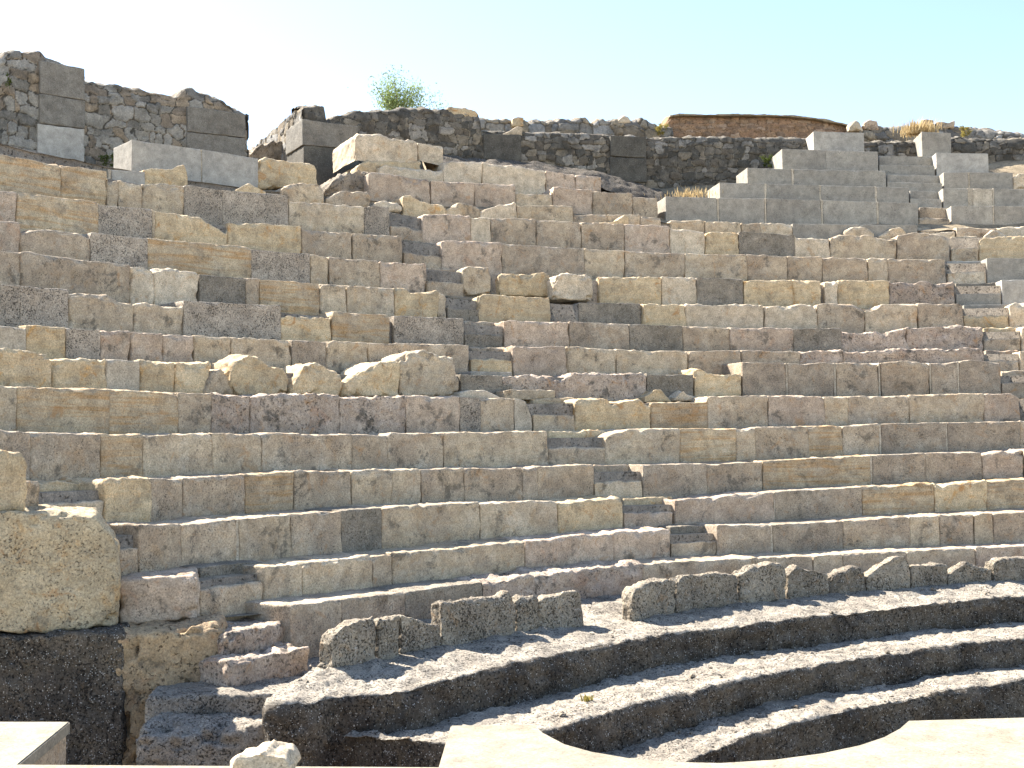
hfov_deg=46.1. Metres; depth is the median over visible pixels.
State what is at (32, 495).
loose stone
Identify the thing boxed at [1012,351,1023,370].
seat row
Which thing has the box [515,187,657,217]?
seat row
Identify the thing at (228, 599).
stair
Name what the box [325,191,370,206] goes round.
boulder
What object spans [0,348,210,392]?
seat row
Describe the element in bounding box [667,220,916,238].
seat row
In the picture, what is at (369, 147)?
seat row
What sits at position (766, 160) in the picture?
weed
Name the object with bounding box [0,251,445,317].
seat row
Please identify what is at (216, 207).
seat row
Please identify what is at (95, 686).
flank wall
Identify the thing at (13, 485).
boulder
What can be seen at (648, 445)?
seat row
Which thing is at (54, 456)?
seat row
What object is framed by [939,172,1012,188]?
seat row
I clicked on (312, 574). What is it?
seat row
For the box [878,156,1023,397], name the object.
stair
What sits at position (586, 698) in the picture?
grass tuft
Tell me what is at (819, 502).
seat row
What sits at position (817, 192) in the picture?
seat row
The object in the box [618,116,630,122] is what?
loose stone
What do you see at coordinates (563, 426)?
stair
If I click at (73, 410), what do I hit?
seat row
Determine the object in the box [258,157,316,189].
boulder
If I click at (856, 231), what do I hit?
loose stone
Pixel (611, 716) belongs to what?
podium step
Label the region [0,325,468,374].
seat row
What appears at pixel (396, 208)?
boulder
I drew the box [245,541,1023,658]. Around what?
seat row
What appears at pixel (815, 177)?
seat row
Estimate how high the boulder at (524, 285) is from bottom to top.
0.375 m
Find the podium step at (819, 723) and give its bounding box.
[600,664,1023,762]
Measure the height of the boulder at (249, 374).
0.459 m
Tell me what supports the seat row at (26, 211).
on the terrace
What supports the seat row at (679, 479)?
on the terrace
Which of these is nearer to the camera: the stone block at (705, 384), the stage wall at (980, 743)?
the stage wall at (980, 743)
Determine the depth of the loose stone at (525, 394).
14.23 m
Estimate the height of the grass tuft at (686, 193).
0.120 m
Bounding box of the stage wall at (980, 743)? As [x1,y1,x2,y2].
[0,718,1023,767]
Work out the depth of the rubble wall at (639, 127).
25.48 m
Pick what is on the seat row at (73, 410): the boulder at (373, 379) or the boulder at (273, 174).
the boulder at (373, 379)
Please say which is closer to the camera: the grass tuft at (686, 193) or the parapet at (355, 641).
the parapet at (355, 641)
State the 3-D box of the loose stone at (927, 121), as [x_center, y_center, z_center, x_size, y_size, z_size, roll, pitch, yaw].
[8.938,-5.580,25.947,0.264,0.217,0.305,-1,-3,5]
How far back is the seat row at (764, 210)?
21.12 m
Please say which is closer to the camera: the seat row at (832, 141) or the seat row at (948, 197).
the seat row at (948, 197)
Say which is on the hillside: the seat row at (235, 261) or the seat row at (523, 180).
the seat row at (523, 180)
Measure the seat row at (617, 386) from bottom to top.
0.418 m
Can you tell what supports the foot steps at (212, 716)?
on the ground
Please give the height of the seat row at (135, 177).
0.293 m
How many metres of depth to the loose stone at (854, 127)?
25.94 m
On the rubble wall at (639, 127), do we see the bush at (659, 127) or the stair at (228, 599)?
the bush at (659, 127)
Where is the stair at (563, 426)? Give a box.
[389,212,715,556]
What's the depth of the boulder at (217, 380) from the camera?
12.02 m
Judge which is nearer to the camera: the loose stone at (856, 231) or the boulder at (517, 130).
the loose stone at (856, 231)
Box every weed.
[5,72,11,87]
[98,153,113,167]
[759,154,772,167]
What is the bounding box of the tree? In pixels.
[367,64,451,110]
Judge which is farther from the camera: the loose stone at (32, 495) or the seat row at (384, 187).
the seat row at (384, 187)
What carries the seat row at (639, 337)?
on the terrace
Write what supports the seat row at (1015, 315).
on the terrace
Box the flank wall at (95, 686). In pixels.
[0,613,227,764]
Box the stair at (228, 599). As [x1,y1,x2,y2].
[26,478,262,620]
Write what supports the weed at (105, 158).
on the hillside
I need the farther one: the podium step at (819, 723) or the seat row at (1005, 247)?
the seat row at (1005, 247)
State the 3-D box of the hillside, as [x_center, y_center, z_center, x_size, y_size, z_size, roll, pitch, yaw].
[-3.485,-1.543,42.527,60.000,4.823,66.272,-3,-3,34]
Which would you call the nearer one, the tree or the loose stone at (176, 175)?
the loose stone at (176, 175)
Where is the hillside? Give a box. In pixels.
[2,144,1023,231]
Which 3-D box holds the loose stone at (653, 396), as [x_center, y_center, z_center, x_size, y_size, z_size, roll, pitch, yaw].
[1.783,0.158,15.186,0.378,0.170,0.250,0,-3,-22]
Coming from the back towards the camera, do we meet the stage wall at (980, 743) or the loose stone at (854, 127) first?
the loose stone at (854, 127)
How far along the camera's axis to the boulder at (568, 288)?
17.33 m
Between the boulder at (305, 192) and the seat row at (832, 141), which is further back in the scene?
the seat row at (832, 141)
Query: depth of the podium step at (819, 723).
8.70 m
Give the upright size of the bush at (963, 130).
0.331 m
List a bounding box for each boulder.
[0,449,27,510]
[0,504,120,633]
[119,567,199,624]
[203,369,233,394]
[210,354,287,395]
[230,740,300,767]
[248,140,282,159]
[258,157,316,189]
[276,183,323,202]
[282,362,342,395]
[320,169,369,194]
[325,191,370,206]
[339,360,399,396]
[345,160,420,172]
[371,201,401,213]
[380,350,458,396]
[456,266,490,295]
[495,272,548,296]
[504,126,522,135]
[544,273,592,303]
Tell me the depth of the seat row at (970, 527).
13.04 m
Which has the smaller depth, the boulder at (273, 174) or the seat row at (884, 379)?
the seat row at (884, 379)
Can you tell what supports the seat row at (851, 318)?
on the terrace
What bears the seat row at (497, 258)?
on the terrace
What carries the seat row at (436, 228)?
on the terrace
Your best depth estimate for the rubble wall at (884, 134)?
25.78 m
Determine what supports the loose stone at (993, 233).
on the terrace
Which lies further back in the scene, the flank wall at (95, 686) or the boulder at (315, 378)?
the boulder at (315, 378)
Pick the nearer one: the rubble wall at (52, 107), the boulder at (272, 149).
the rubble wall at (52, 107)
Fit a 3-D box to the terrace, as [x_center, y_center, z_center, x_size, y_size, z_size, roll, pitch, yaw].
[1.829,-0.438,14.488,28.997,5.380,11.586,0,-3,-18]
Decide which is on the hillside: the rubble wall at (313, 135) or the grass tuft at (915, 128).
the rubble wall at (313, 135)
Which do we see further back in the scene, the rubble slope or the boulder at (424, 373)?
the rubble slope
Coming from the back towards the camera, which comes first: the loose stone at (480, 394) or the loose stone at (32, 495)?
the loose stone at (480, 394)
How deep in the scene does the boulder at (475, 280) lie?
17.03 m
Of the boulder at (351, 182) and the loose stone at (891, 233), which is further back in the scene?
the loose stone at (891, 233)
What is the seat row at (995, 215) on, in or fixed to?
on the seat row at (981, 233)
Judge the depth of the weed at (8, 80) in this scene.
18.48 m
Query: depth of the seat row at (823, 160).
23.07 m
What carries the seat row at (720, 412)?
on the terrace
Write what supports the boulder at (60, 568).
on the flank wall at (95, 686)
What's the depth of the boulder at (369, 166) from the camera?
19.96 m
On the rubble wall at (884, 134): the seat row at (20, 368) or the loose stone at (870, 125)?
the loose stone at (870, 125)
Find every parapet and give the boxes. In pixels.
[319,590,583,667]
[622,556,1023,621]
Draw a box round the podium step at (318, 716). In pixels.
[262,571,1023,766]
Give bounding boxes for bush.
[654,123,667,134]
[958,126,971,136]
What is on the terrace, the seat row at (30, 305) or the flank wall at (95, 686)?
the seat row at (30, 305)
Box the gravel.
[285,586,1014,758]
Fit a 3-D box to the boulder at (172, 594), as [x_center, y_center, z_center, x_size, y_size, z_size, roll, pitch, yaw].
[-2.521,1.503,8.603,0.552,0.341,0.628,0,-3,-17]
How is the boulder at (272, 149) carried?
on the hillside
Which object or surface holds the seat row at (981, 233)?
on the terrace
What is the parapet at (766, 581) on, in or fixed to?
on the podium step at (318, 716)
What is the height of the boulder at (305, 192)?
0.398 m
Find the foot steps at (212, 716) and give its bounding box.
[136,617,319,765]
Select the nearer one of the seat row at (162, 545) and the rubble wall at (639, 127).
the seat row at (162, 545)
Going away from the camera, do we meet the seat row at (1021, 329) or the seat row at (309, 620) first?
the seat row at (309, 620)
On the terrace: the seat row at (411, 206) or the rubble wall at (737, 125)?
the seat row at (411, 206)
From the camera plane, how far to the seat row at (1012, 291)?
18.59 m
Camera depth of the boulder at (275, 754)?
4.90 m
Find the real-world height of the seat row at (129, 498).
0.439 m
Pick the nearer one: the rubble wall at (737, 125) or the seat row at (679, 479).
the seat row at (679, 479)
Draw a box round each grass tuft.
[580,694,593,701]
[643,185,715,199]
[892,117,945,139]
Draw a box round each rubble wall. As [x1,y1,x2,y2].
[0,50,248,167]
[251,105,1023,188]
[479,117,673,137]
[661,113,847,138]
[858,125,1023,141]
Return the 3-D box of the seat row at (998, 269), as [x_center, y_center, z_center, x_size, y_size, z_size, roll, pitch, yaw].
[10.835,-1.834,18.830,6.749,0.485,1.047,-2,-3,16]
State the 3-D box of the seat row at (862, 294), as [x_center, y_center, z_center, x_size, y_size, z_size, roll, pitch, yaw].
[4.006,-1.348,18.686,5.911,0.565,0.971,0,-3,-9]
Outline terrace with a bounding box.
[0,144,1023,616]
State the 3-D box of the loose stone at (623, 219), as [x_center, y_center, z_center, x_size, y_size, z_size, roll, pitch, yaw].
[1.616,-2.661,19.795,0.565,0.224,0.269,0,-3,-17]
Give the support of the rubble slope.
on the hillside
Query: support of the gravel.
on the podium step at (819, 723)
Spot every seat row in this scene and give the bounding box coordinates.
[0,155,389,235]
[0,191,401,262]
[0,221,425,292]
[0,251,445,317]
[0,284,463,344]
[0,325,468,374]
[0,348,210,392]
[0,386,531,434]
[0,430,548,480]
[59,464,593,521]
[106,170,144,184]
[107,495,622,571]
[242,526,669,598]
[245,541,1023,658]
[332,134,442,172]
[363,172,515,206]
[376,161,600,193]
[392,195,660,225]
[417,214,949,261]
[435,240,945,284]
[455,372,693,400]
[471,294,963,332]
[494,320,982,352]
[501,345,983,376]
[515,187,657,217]
[562,393,1019,430]
[592,276,954,308]
[596,421,1023,464]
[620,447,1023,497]
[657,197,917,224]
[662,477,1023,524]
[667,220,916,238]
[692,508,1023,554]
[708,182,908,202]
[722,360,1000,396]
[736,168,885,186]
[772,149,877,170]
[806,131,863,150]
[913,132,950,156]
[932,153,988,175]
[938,188,1023,207]
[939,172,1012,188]
[946,206,1023,224]
[952,226,1023,237]
[978,236,1023,260]
[981,258,1023,282]
[995,280,1023,304]
[1004,303,1023,327]
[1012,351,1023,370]
[1015,327,1023,350]
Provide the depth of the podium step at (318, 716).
8.89 m
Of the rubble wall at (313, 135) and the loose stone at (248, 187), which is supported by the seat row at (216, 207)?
the loose stone at (248, 187)
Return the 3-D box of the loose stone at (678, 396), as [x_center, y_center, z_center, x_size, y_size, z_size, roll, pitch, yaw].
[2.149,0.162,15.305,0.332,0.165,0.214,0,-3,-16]
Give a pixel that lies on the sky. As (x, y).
(886, 62)
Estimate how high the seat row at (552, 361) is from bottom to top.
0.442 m
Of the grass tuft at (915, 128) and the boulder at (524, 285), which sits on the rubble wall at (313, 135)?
the grass tuft at (915, 128)
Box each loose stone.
[25,481,38,505]
[140,165,187,185]
[234,183,265,193]
[452,390,499,398]
[495,389,554,399]
[510,117,523,127]
[602,215,628,223]
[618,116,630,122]
[638,390,670,402]
[668,390,695,401]
[842,227,873,236]
[846,121,862,132]
[862,120,878,130]
[876,227,905,238]
[920,119,933,125]
[935,121,954,128]
[983,230,1006,236]
[1013,173,1023,188]
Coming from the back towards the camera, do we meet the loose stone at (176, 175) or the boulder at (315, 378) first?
the loose stone at (176, 175)
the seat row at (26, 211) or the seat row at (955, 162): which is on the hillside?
the seat row at (955, 162)
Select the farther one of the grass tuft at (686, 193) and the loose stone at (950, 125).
the loose stone at (950, 125)
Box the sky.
[0,0,1023,149]
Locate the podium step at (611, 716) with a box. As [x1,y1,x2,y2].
[344,622,1023,766]
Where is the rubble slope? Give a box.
[443,155,671,201]
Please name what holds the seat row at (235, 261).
on the terrace
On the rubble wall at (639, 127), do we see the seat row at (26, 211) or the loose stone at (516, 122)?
the loose stone at (516, 122)
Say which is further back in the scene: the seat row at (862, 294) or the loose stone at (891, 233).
the loose stone at (891, 233)
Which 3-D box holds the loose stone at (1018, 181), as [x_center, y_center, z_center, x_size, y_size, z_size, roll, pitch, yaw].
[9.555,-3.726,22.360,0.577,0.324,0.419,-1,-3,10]
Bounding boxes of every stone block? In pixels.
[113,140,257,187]
[678,368,740,396]

